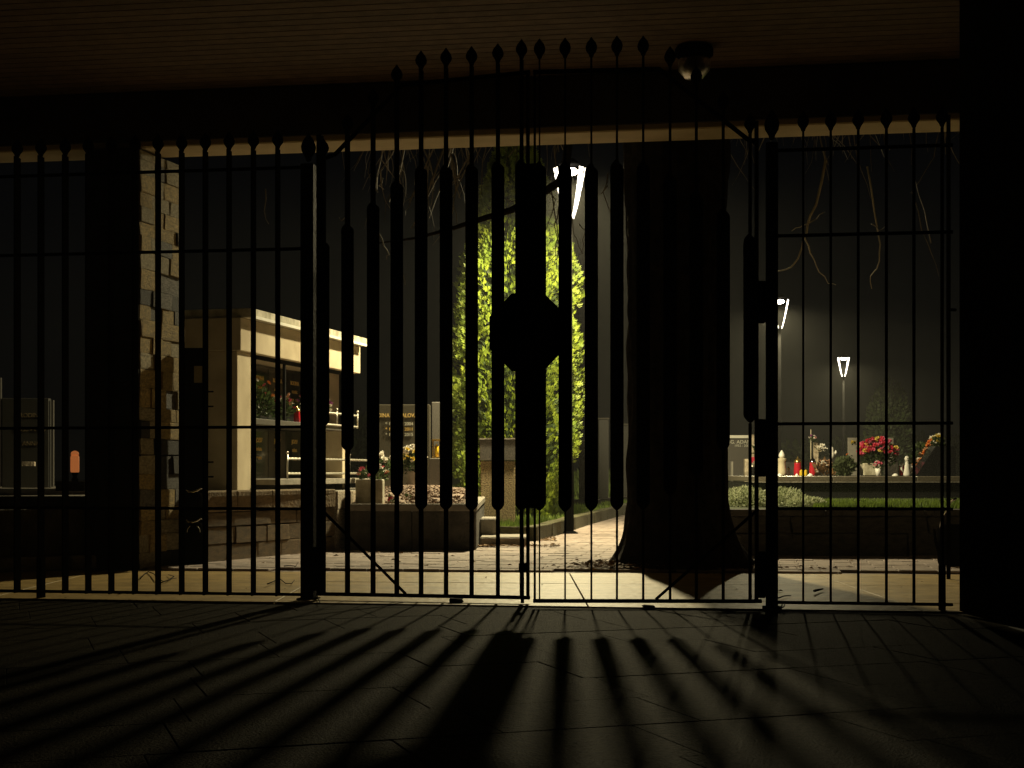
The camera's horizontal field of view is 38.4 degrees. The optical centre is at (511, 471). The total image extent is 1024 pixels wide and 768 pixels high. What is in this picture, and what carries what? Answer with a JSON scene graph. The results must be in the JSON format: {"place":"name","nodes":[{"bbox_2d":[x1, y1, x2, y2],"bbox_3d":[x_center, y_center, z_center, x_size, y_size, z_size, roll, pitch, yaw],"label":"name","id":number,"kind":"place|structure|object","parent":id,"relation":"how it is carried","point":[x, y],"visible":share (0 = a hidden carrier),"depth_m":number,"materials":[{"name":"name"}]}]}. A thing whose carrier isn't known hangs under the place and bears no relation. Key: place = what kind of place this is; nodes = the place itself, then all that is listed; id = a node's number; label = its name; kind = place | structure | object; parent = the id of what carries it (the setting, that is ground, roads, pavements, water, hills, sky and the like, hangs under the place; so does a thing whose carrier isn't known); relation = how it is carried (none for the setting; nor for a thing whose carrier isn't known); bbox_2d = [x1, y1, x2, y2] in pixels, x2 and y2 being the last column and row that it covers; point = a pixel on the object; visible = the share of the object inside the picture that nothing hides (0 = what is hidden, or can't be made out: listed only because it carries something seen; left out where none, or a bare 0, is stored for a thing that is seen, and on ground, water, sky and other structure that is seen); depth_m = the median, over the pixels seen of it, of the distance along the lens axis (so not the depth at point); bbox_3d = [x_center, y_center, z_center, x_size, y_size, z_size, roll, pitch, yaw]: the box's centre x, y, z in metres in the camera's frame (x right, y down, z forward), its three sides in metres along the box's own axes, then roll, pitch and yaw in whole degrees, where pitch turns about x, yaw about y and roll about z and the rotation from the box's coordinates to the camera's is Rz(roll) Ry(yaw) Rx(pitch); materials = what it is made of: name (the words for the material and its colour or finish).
{"place":"outdoors","nodes":[
{"label":"outdoors","id":0,"kind":"place"},
{"bbox_2d":[0,486,355,495],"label":"terrace","id":1,"kind":"structure","parent":0,"point":[51,491],"depth_m":15.20,"materials":[{"name":"concrete"}]},
{"bbox_2d":[0,378,55,505],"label":"headstone","id":2,"kind":"object","parent":1,"relation":"on","point":[28,447],"visible":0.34,"depth_m":19.60,"materials":[{"name":"stone"}]},
{"bbox_2d":[177,308,376,490],"bbox_3d":[-2.892,-0.728,16.909,1.630,1.875,3.730,0,0,13],"label":"shelf tomb","id":3,"kind":"object","parent":1,"relation":"on","point":[290,384],"visible":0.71,"depth_m":15.55,"materials":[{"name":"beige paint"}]},
{"bbox_2d":[256,378,274,418],"bbox_3d":[-2.795,-0.781,15.973,0.493,0.483,0.320,0,0,0],"label":"wreath","id":4,"kind":"object","parent":3,"relation":"on","point":[267,398],"visible":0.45,"depth_m":15.96,"materials":[{"name":"green plant"}]},
{"bbox_2d":[271,393,296,420],"bbox_3d":[-2.605,-0.713,16.645,0.348,0.383,0.293,0,0,26],"label":"bouquet","id":5,"kind":"object","parent":3,"relation":"on","point":[290,403],"visible":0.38,"depth_m":16.62,"materials":[{"name":"green plant"}]},
{"bbox_2d":[283,364,285,420],"bbox_3d":[-2.523,-0.875,16.304,0.030,0.630,0.025,0,0,14],"label":"window frame","id":6,"kind":"structure","parent":3,"relation":"in","point":[284,365],"depth_m":16.29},
{"bbox_2d":[293,406,299,421],"bbox_3d":[-2.469,-0.659,16.895,0.080,0.194,0.078,0,0,0],"label":"grave candle","id":7,"kind":"object","parent":3,"relation":"on","point":[297,416],"visible":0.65,"depth_m":16.86,"materials":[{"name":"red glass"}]},
{"bbox_2d":[256,355,340,374],"bbox_3d":[-2.417,-1.210,16.768,0.040,0.040,2.697,0,0,13],"label":"window frame","id":8,"kind":"structure","parent":3,"relation":"in","point":[258,357],"depth_m":16.30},
{"bbox_2d":[292,395,332,411],"bbox_3d":[-2.394,-0.758,17.595,0.513,0.406,0.328,0,0,0],"label":"bouquet","id":9,"kind":"object","parent":3,"relation":"on","point":[330,405],"visible":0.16,"depth_m":17.56,"materials":[{"name":"white plant"}]},
{"bbox_2d":[339,375,340,423],"bbox_3d":[-2.103,-0.875,18.054,0.030,0.630,0.025,0,0,13],"label":"window frame","id":10,"kind":"structure","parent":3,"relation":"in","point":[339,375],"depth_m":18.04,"materials":[{"name":"black metal"}]},
{"bbox_2d":[387,493,393,501],"bbox_3d":[-1.231,0.289,14.942,0.094,0.144,0.135,0,0,-41],"label":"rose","id":11,"kind":"object","parent":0,"point":[390,497],"visible":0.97,"depth_m":14.95,"materials":[{"name":"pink plant"}]},
{"bbox_2d":[0,131,959,479],"label":"sky","id":12,"kind":"structure","parent":0,"point":[844,172],"materials":[{"name":"black"}]},
{"bbox_2d":[0,571,963,613],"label":"threshold paving","id":13,"kind":"structure","parent":0,"point":[844,587],"depth_m":9.95,"materials":[{"name":"beige stone"}]},
{"bbox_2d":[0,509,95,572],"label":"wall","id":14,"kind":"structure","parent":13,"relation":"on","point":[53,536],"depth_m":11.92,"materials":[{"name":"stone"}]},
{"bbox_2d":[0,130,302,597],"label":"railing","id":15,"kind":"object","parent":13,"relation":"on","point":[40,591],"visible":1,"depth_m":9.19,"materials":[{"name":"black metal"}]},
{"bbox_2d":[140,571,175,580],"bbox_3d":[-2.684,0.780,10.965,0.244,0.024,1.183,0,0,-27],"label":"fallen twig","id":16,"kind":"object","parent":13,"relation":"on","point":[154,574],"visible":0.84,"depth_m":11.00,"materials":[{"name":"brown wood"}]},
{"bbox_2d":[296,133,320,599],"bbox_3d":[-1.272,-0.654,9.200,0.122,2.929,0.122,0,0,8],"label":"gate post","id":17,"kind":"object","parent":13,"relation":"on","point":[308,353],"visible":0.89,"depth_m":9.16,"materials":[{"name":"black metal"}]},
{"bbox_2d":[311,39,557,602],"bbox_3d":[-0.462,-0.913,8.982,1.612,3.406,0.137,0,0,12],"label":"gate leaf","id":18,"kind":"object","parent":17,"relation":"attached to","point":[511,332],"visible":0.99,"depth_m":9.00,"materials":[{"name":"black metal"}]},
{"bbox_2d":[449,598,463,602],"bbox_3d":[-0.336,0.781,8.924,0.088,0.032,0.069,0,0,0],"label":"gate stop","id":19,"kind":"object","parent":13,"relation":"on","point":[455,600],"visible":1,"depth_m":8.89,"materials":[{"name":"black metal"}]},
{"bbox_2d":[117,536,934,594],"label":"leaf litter","id":20,"kind":"object","parent":13,"relation":"on","point":[609,563],"visible":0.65,"depth_m":12.05,"materials":[{"name":"brown plant"}]},
{"bbox_2d":[642,605,654,607],"bbox_3d":[0.799,0.788,8.627,0.077,0.014,0.072,0,0,0],"label":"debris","id":21,"kind":"object","parent":13,"relation":"on","point":[647,606],"visible":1,"depth_m":8.60,"materials":[{"name":"black plant"}]},
{"bbox_2d":[762,109,781,608],"bbox_3d":[1.518,-0.654,8.600,0.110,2.929,0.110,0,0,8],"label":"gate post","id":22,"kind":"object","parent":13,"relation":"on","point":[771,124],"visible":0.96,"depth_m":8.57,"materials":[{"name":"black metal"}]},
{"bbox_2d":[533,35,765,602],"bbox_3d":[0.805,-0.897,8.660,1.364,3.338,0.078,0,0,1],"label":"gate leaf","id":23,"kind":"object","parent":22,"relation":"attached to","point":[754,301],"visible":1,"depth_m":8.65,"materials":[{"name":"black metal"}]},
{"bbox_2d":[778,106,952,609],"bbox_3d":[2.044,-0.648,8.544,0.997,2.916,0.078,0,0,8],"label":"railing","id":24,"kind":"object","parent":13,"relation":"on","point":[886,121],"visible":0.98,"depth_m":8.51,"materials":[{"name":"black metal"}]},
{"bbox_2d":[946,115,956,578],"bbox_3d":[3.255,-0.920,10.909,0.079,3.440,0.030,0,0,-21],"label":"downpipe","id":25,"kind":"object","parent":13,"relation":"on","point":[949,309],"visible":0.91,"depth_m":10.89,"materials":[{"name":"black metal"}]},
{"bbox_2d":[54,480,959,485],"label":"ground","id":26,"kind":"structure","parent":0,"point":[84,480],"depth_m":124.42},
{"bbox_2d":[350,406,478,487],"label":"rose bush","id":27,"kind":"object","parent":26,"relation":"on","point":[358,450],"visible":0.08,"depth_m":45.66,"materials":[{"name":"green plant"}]},
{"bbox_2d":[840,354,846,481],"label":"street lamp","id":28,"kind":"object","parent":26,"relation":"on","point":[843,409],"visible":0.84,"depth_m":49.98,"materials":[{"name":"grey metal"}]},
{"bbox_2d":[781,429,959,481],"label":"hedge","id":29,"kind":"object","parent":26,"relation":"on","point":[837,447],"visible":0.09,"depth_m":61.77,"materials":[{"name":"green plant"}]},
{"bbox_2d":[861,375,911,481],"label":"evergreen tree","id":30,"kind":"object","parent":26,"relation":"on","point":[905,437],"visible":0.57,"depth_m":55.71,"materials":[{"name":"green plant"}]},
{"bbox_2d":[960,0,1023,626],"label":"gate pier","id":31,"kind":"structure","parent":26,"relation":"on","point":[991,310],"depth_m":8.08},
{"bbox_2d":[0,0,959,97],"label":"roof","id":32,"kind":"structure","parent":31,"relation":"on","point":[66,47],"depth_m":10.53,"materials":[{"name":"brown wood"}]},
{"bbox_2d":[675,42,712,79],"bbox_3d":[1.330,-2.980,10.750,0.280,0.240,0.280,0,0,0],"label":"ceiling lamp","id":33,"kind":"object","parent":32,"relation":"attached to","point":[690,56],"visible":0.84,"depth_m":10.65,"materials":[{"name":"black metal"}]},
{"bbox_2d":[61,511,959,574],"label":"path","id":34,"kind":"structure","parent":0,"point":[604,536],"depth_m":12.88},
{"bbox_2d":[90,148,178,569],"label":"stone pillar","id":35,"kind":"structure","parent":34,"relation":"on","point":[146,363],"depth_m":12.07,"materials":[{"name":"beige stone"}]},
{"bbox_2d":[185,348,213,563],"bbox_3d":[-2.682,-0.130,12.611,0.258,1.860,0.058,0,0,0],"label":"can stand","id":36,"kind":"object","parent":34,"relation":"on","point":[193,437],"visible":0.56,"depth_m":12.60,"materials":[{"name":"black metal"}]},
{"bbox_2d":[186,518,202,538],"bbox_3d":[-2.677,0.478,12.420,0.140,0.183,0.130,0,0,0],"label":"watering can","id":37,"kind":"object","parent":36,"relation":"attached to","point":[194,530],"visible":1,"depth_m":12.37,"materials":[{"name":"black metal"}]},
{"bbox_2d":[186,488,202,506],"bbox_3d":[-2.677,0.224,12.420,0.140,0.183,0.130,0,0,0],"label":"watering can","id":38,"kind":"object","parent":36,"relation":"attached to","point":[194,499],"visible":0.84,"depth_m":12.37,"materials":[{"name":"black metal"}]},
{"bbox_2d":[177,489,335,561],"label":"retaining wall","id":39,"kind":"structure","parent":34,"relation":"on","point":[265,533],"depth_m":13.57,"materials":[{"name":"stone"}]},
{"bbox_2d":[329,491,355,549],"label":"wall end","id":40,"kind":"structure","parent":34,"relation":"on","point":[339,519],"depth_m":14.86,"materials":[{"name":"stone"}]},
{"bbox_2d":[343,485,484,550],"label":"grave platform","id":41,"kind":"structure","parent":34,"relation":"on","point":[458,524],"depth_m":14.80,"materials":[{"name":"stone"}]},
{"bbox_2d":[356,479,384,503],"bbox_3d":[-1.467,0.210,15.225,0.278,0.261,0.250,0,0,0],"label":"stone block","id":42,"kind":"object","parent":41,"relation":"on","point":[363,490],"depth_m":15.10,"materials":[{"name":"beige stone"}]},
{"bbox_2d":[356,463,388,480],"bbox_3d":[-1.663,0.034,17.597,0.382,0.287,0.355,0,0,32],"label":"bouquet","id":43,"kind":"object","parent":41,"relation":"on","point":[380,472],"visible":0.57,"depth_m":17.55,"materials":[{"name":"pink plant"}]},
{"bbox_2d":[379,450,389,474],"bbox_3d":[-1.622,-0.107,18.700,0.329,0.336,0.322,0,0,0],"label":"bouquet","id":44,"kind":"object","parent":41,"relation":"on","point":[384,461],"visible":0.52,"depth_m":18.63,"materials":[{"name":"white plant"}]},
{"bbox_2d":[377,405,430,485],"bbox_3d":[-1.477,-0.290,19.364,0.806,1.181,0.151,0,0,0],"label":"headstone","id":45,"kind":"object","parent":41,"relation":"on","point":[408,426],"visible":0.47,"depth_m":19.30,"materials":[{"name":"grey stone"}]},
{"bbox_2d":[403,444,427,484],"bbox_3d":[-1.248,-0.077,18.501,0.392,0.556,0.396,0,0,0],"label":"bouquet","id":46,"kind":"object","parent":41,"relation":"on","point":[408,460],"visible":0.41,"depth_m":18.42,"materials":[{"name":"yellow plant"}]},
{"bbox_2d":[429,458,439,485],"bbox_3d":[-0.971,0.163,19.010,0.190,0.674,0.220,0,0,0],"label":"pedestal","id":47,"kind":"object","parent":41,"relation":"on","point":[434,471],"visible":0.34,"depth_m":18.90,"materials":[{"name":"grey stone"}]},
{"bbox_2d":[432,439,439,457],"bbox_3d":[-0.975,-0.297,19.000,0.116,0.245,0.116,0,0,0],"label":"lantern","id":48,"kind":"object","parent":47,"relation":"on","point":[436,451],"visible":0.81,"depth_m":18.97,"materials":[{"name":"gold metal"}]},
{"bbox_2d":[431,402,439,457],"bbox_3d":[-0.963,-0.164,19.700,0.222,1.529,0.200,0,0,0],"label":"headstone","id":49,"kind":"object","parent":34,"relation":"on","point":[435,420],"visible":0.2,"depth_m":19.60,"materials":[{"name":"grey stone"}]},
{"bbox_2d":[480,534,525,546],"bbox_3d":[-0.082,0.748,16.025,0.517,0.105,0.750,0,0,0],"label":"step","id":50,"kind":"object","parent":34,"relation":"on","point":[508,539],"visible":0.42,"depth_m":15.65,"materials":[{"name":"stone"}]},
{"bbox_2d":[480,517,495,534],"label":"stone block","id":51,"kind":"structure","parent":50,"relation":"on","point":[487,525],"depth_m":16.20,"materials":[{"name":"stone"}]},
{"bbox_2d":[500,503,626,540],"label":"mossy kerb","id":52,"kind":"structure","parent":34,"relation":"on","point":[551,528],"depth_m":18.59,"materials":[{"name":"stone"}]},
{"bbox_2d":[559,158,579,533],"bbox_3d":[0.736,-1.605,18.785,0.410,4.810,0.311,0,0,0],"label":"street lamp","id":53,"kind":"object","parent":34,"relation":"on","point":[570,511],"visible":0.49,"depth_m":18.76,"materials":[{"name":"black metal"}]},
{"bbox_2d":[574,440,600,505],"bbox_3d":[1.488,0.089,29.100,0.528,1.423,0.400,0,0,0],"label":"gravestone","id":54,"kind":"object","parent":34,"relation":"on","point":[581,499],"visible":0.24,"depth_m":29.00,"materials":[{"name":"stone"}]},
{"bbox_2d":[264,131,959,572],"bbox_3d":[1.381,-2.795,13.729,7.561,7.229,5.404,0,0,-17],"label":"tree","id":55,"kind":"object","parent":34,"relation":"on","point":[656,509],"visible":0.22,"depth_m":12.07,"materials":[{"name":"brown plant"}]},
{"bbox_2d":[730,509,959,556],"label":"garden wall","id":56,"kind":"structure","parent":34,"relation":"on","point":[844,532],"depth_m":13.78,"materials":[{"name":"stone"}]},
{"bbox_3d":[-4.926,0.454,16.650,0.325,0.692,0.500,0,0,0],"label":"pedestal","id":57,"kind":"object","parent":34,"relation":"on","visible":0},
{"bbox_2d":[70,451,78,480],"bbox_3d":[-4.929,-0.064,16.600,0.100,0.345,0.100,0,0,0],"label":"lantern","id":58,"kind":"object","parent":57,"relation":"on","point":[74,462],"visible":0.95,"depth_m":16.57,"materials":[{"name":"orange glass"}]},
{"bbox_2d":[0,600,1023,767],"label":"forecourt paving","id":59,"kind":"structure","parent":0,"point":[136,685],"depth_m":5.48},
{"bbox_2d":[452,474,820,497],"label":"grass bank","id":60,"kind":"structure","parent":0,"point":[455,481],"depth_m":42.36,"materials":[{"name":"green plant"}]},
{"bbox_2d":[574,469,609,496],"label":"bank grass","id":61,"kind":"structure","parent":60,"relation":"on","point":[576,481],"depth_m":40.63,"materials":[{"name":"green plant"}]},
{"bbox_2d":[784,462,798,481],"bbox_3d":[7.617,0.270,40.100,0.600,1.061,0.400,0,0,0],"label":"gravestone","id":62,"kind":"object","parent":60,"relation":"on","point":[790,465],"visible":0.04,"depth_m":40.00,"materials":[{"name":"stone"}]},
{"bbox_2d":[821,458,841,481],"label":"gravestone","id":63,"kind":"object","parent":60,"relation":"on","point":[833,459],"visible":0.12,"depth_m":42.00,"materials":[{"name":"stone"}]},
{"bbox_2d":[813,442,818,463],"bbox_3d":[4.850,-0.202,23.494,0.071,0.533,0.069,0,0,0],"label":"stone post","id":64,"kind":"object","parent":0,"point":[815,454],"visible":0.52,"depth_m":23.46,"materials":[{"name":"beige stone"}]},
{"bbox_2d":[808,434,816,442],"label":"bouquet","id":65,"kind":"object","parent":64,"relation":"on","point":[814,437],"visible":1,"depth_m":23.34,"materials":[{"name":"pink plant"}]},
{"bbox_2d":[730,497,959,508],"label":"raised lawn","id":66,"kind":"structure","parent":0,"point":[735,507],"depth_m":15.21,"materials":[{"name":"green plant"}]},
{"bbox_2d":[730,461,732,475],"bbox_3d":[3.617,0.027,24.219,0.032,0.388,0.138,0,0,0],"label":"stone block","id":67,"kind":"object","parent":66,"relation":"on","point":[731,468],"depth_m":24.16,"materials":[{"name":"beige stone"}]},
{"bbox_2d":[744,459,747,481],"bbox_3d":[3.914,0.004,24.564,0.075,0.432,0.138,0,0,0],"label":"stone block","id":68,"kind":"object","parent":66,"relation":"on","point":[745,467],"depth_m":24.50,"materials":[{"name":"beige stone"}]},
{"bbox_2d":[728,484,765,506],"bbox_3d":[2.482,0.284,15.600,0.523,0.304,0.652,0,0,0],"label":"sedum cushion","id":69,"kind":"object","parent":66,"relation":"on","point":[734,497],"visible":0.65,"depth_m":15.48,"materials":[{"name":"green plant"}]},
{"bbox_2d":[752,435,753,481],"bbox_3d":[4.031,-0.201,24.725,0.076,0.843,0.083,0,0,0],"label":"candle","id":70,"kind":"object","parent":66,"relation":"on","point":[752,448],"visible":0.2,"depth_m":24.69,"materials":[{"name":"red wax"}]},
{"bbox_2d":[728,435,778,481],"bbox_3d":[4.018,0.096,25.139,0.993,1.444,0.598,0,0,0],"label":"framed headstone","id":71,"kind":"object","parent":66,"relation":"on","point":[738,450],"visible":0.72,"depth_m":25.30,"materials":[{"name":"grey stone"}]},
{"bbox_2d":[778,294,785,481],"bbox_3d":[6.002,-1.585,32.986,0.410,4.810,0.310,0,0,-14],"label":"street lamp","id":72,"kind":"object","parent":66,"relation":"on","point":[780,296],"visible":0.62,"depth_m":32.97,"materials":[{"name":"grey metal"}]},
{"bbox_2d":[761,486,805,505],"bbox_3d":[2.923,0.293,15.894,0.532,0.290,0.644,0,0,0],"label":"sedum cushion","id":73,"kind":"object","parent":66,"relation":"on","point":[784,493],"visible":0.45,"depth_m":15.77,"materials":[{"name":"green plant"}]},
{"bbox_2d":[783,495,826,506],"bbox_3d":[3.074,0.331,15.399,0.457,0.183,0.654,0,0,0],"label":"sedum cushion","id":74,"kind":"object","parent":66,"relation":"on","point":[809,501],"visible":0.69,"depth_m":15.26,"materials":[{"name":"green plant"}]},
{"bbox_2d":[728,476,959,498],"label":"grave kerb","id":75,"kind":"structure","parent":66,"relation":"on","point":[896,490],"depth_m":20.30,"materials":[{"name":"black stone"}]},
{"bbox_2d":[778,450,786,475],"bbox_3d":[4.194,-0.137,22.885,0.152,0.402,0.149,0,0,0],"label":"candle","id":76,"kind":"object","parent":75,"relation":"on","point":[782,465],"visible":0.82,"depth_m":22.83,"materials":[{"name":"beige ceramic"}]},
{"bbox_2d":[794,456,801,475],"bbox_3d":[4.443,-0.088,22.885,0.126,0.305,0.123,0,0,0],"label":"grave candle","id":77,"kind":"object","parent":75,"relation":"on","point":[797,465],"visible":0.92,"depth_m":22.84,"materials":[{"name":"red glass"}]},
{"bbox_2d":[809,456,815,475],"bbox_3d":[4.676,-0.088,22.885,0.115,0.305,0.112,0,0,0],"label":"grave candle","id":78,"kind":"object","parent":75,"relation":"on","point":[811,468],"visible":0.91,"depth_m":22.84,"materials":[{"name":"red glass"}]},
{"bbox_2d":[816,443,827,451],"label":"bouquet","id":79,"kind":"object","parent":75,"relation":"on","point":[820,448],"visible":1,"depth_m":23.21,"materials":[{"name":"white plant"}]},
{"bbox_2d":[812,456,837,481],"bbox_3d":[4.855,-0.020,22.751,0.383,0.446,0.414,0,0,41],"label":"bouquet","id":80,"kind":"object","parent":75,"relation":"on","point":[822,467],"visible":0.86,"depth_m":22.71,"materials":[{"name":"brown plant"}]},
{"bbox_2d":[832,447,836,458],"bbox_3d":[5.021,-0.295,23.000,0.124,0.190,0.083,0,0,0],"label":"figurine","id":81,"kind":"object","parent":75,"relation":"on","point":[834,453],"visible":0.62,"depth_m":22.98,"materials":[{"name":"white ceramic"}]},
{"bbox_2d":[832,453,856,475],"bbox_3d":[5.098,-0.085,22.538,0.409,0.397,0.357,0,0,0],"label":"potted plant","id":82,"kind":"object","parent":75,"relation":"on","point":[845,465],"visible":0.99,"depth_m":22.47,"materials":[{"name":"green plant"}]},
{"bbox_2d":[856,436,899,475],"bbox_3d":[5.637,-0.244,22.659,0.648,0.618,0.496,0,0,0],"label":"bouquet","id":83,"kind":"object","parent":75,"relation":"on","point":[867,467],"visible":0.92,"depth_m":22.56,"materials":[{"name":"red plant"}]},
{"bbox_2d":[873,461,883,475],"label":"bouquet","id":84,"kind":"object","parent":75,"relation":"on","point":[878,470],"visible":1,"depth_m":22.04,"materials":[{"name":"pink plant"}]},
{"bbox_2d":[899,465,903,475],"bbox_3d":[6.065,-0.035,22.885,0.104,0.199,0.101,0,0,0],"label":"grave candle","id":85,"kind":"object","parent":75,"relation":"on","point":[900,473],"visible":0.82,"depth_m":22.85,"materials":[{"name":"red glass"}]},
{"bbox_2d":[900,456,911,475],"bbox_3d":[6.077,-0.090,22.660,0.181,0.308,0.099,0,0,0],"label":"angel figurine","id":86,"kind":"object","parent":75,"relation":"on","point":[907,470],"visible":0.83,"depth_m":22.63,"materials":[{"name":"white ceramic"}]},
{"bbox_2d":[907,436,935,466],"bbox_3d":[6.055,-0.245,21.769,0.432,0.590,0.340,0,0,25],"label":"bouquet","id":87,"kind":"object","parent":75,"relation":"on","point":[923,446],"visible":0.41,"depth_m":21.76,"materials":[{"name":"plant"}]},
{"bbox_2d":[910,446,955,475],"bbox_3d":[6.093,-0.152,21.332,0.575,0.433,0.345,0,0,0],"label":"slanted stone","id":88,"kind":"object","parent":75,"relation":"on","point":[928,464],"visible":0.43,"depth_m":21.16,"materials":[{"name":"black stone"}]},
{"bbox_2d":[930,433,945,445],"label":"bouquet","id":89,"kind":"object","parent":88,"relation":"on","point":[935,438],"visible":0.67,"depth_m":21.47,"materials":[{"name":"yellow plant"}]},
{"bbox_2d":[847,438,856,475],"bbox_3d":[5.591,-0.246,24.121,0.178,0.620,0.058,0,0,0],"label":"gravestone","id":90,"kind":"object","parent":66,"relation":"on","point":[851,449],"visible":0.34,"depth_m":24.09,"materials":[{"name":"grey stone"}]},
{"bbox_2d":[884,461,897,475],"bbox_3d":[6.099,-0.049,23.690,0.184,0.228,0.230,0,0,0],"label":"stone block","id":91,"kind":"object","parent":66,"relation":"on","point":[892,469],"depth_m":23.57,"materials":[{"name":"grey stone"}]},
{"bbox_2d":[888,438,893,460],"bbox_3d":[6.184,-0.246,24.121,0.126,0.620,0.058,0,0,0],"label":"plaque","id":92,"kind":"object","parent":66,"relation":"on","point":[892,442],"visible":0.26,"depth_m":24.09,"materials":[{"name":"grey stone"}]},
{"bbox_2d":[933,498,959,565],"bbox_3d":[3.669,0.498,12.300,0.220,0.564,0.220,0,0,44],"label":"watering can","id":93,"kind":"object","parent":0,"point":[955,544],"visible":0.51,"depth_m":12.20,"materials":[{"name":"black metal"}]},
{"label":"planting bed","id":94,"kind":"structure","parent":0,"visible":0},
{"bbox_2d":[479,438,514,522],"bbox_3d":[-0.184,0.121,19.415,0.491,1.118,0.490,0,0,0],"label":"monument","id":95,"kind":"object","parent":94,"relation":"on","point":[507,510],"visible":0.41,"depth_m":19.20,"materials":[{"name":"grey stone"}]},
{"bbox_2d":[452,145,584,517],"bbox_3d":[0.059,-2.163,21.169,2.185,5.928,2.211,0,0,0],"label":"evergreen tree","id":96,"kind":"object","parent":94,"relation":"on","point":[508,164],"visible":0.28,"depth_m":20.88,"materials":[{"name":"green plant"}]},
{"bbox_2d":[500,496,626,526],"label":"grass","id":97,"kind":"structure","parent":94,"relation":"on","point":[578,507],"depth_m":20.77,"materials":[{"name":"green plant"}]},
{"bbox_2d":[598,418,609,502],"bbox_3d":[1.927,-0.168,31.100,0.416,1.935,0.400,0,0,0],"label":"gravestone","id":98,"kind":"object","parent":94,"relation":"on","point":[603,459],"visible":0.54,"depth_m":31.00,"materials":[{"name":"grey stone"}]},
{"bbox_2d":[624,424,627,499],"bbox_3d":[2.568,-0.139,33.100,0.716,1.877,0.400,0,0,0],"label":"gravestone","id":99,"kind":"object","parent":94,"relation":"on","point":[625,450],"visible":0.12,"depth_m":33.00,"materials":[{"name":"grey stone"}]},
{"bbox_3d":[3.910,-0.926,11.400,0.580,3.452,0.600,0,0,0],"label":"beam support","id":100,"kind":"object","parent":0,"visible":0},
{"bbox_2d":[0,60,959,162],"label":"lintel beam","id":101,"kind":"structure","parent":100,"relation":"on","point":[843,93],"depth_m":11.62,"materials":[{"name":"paint"}]}
]}

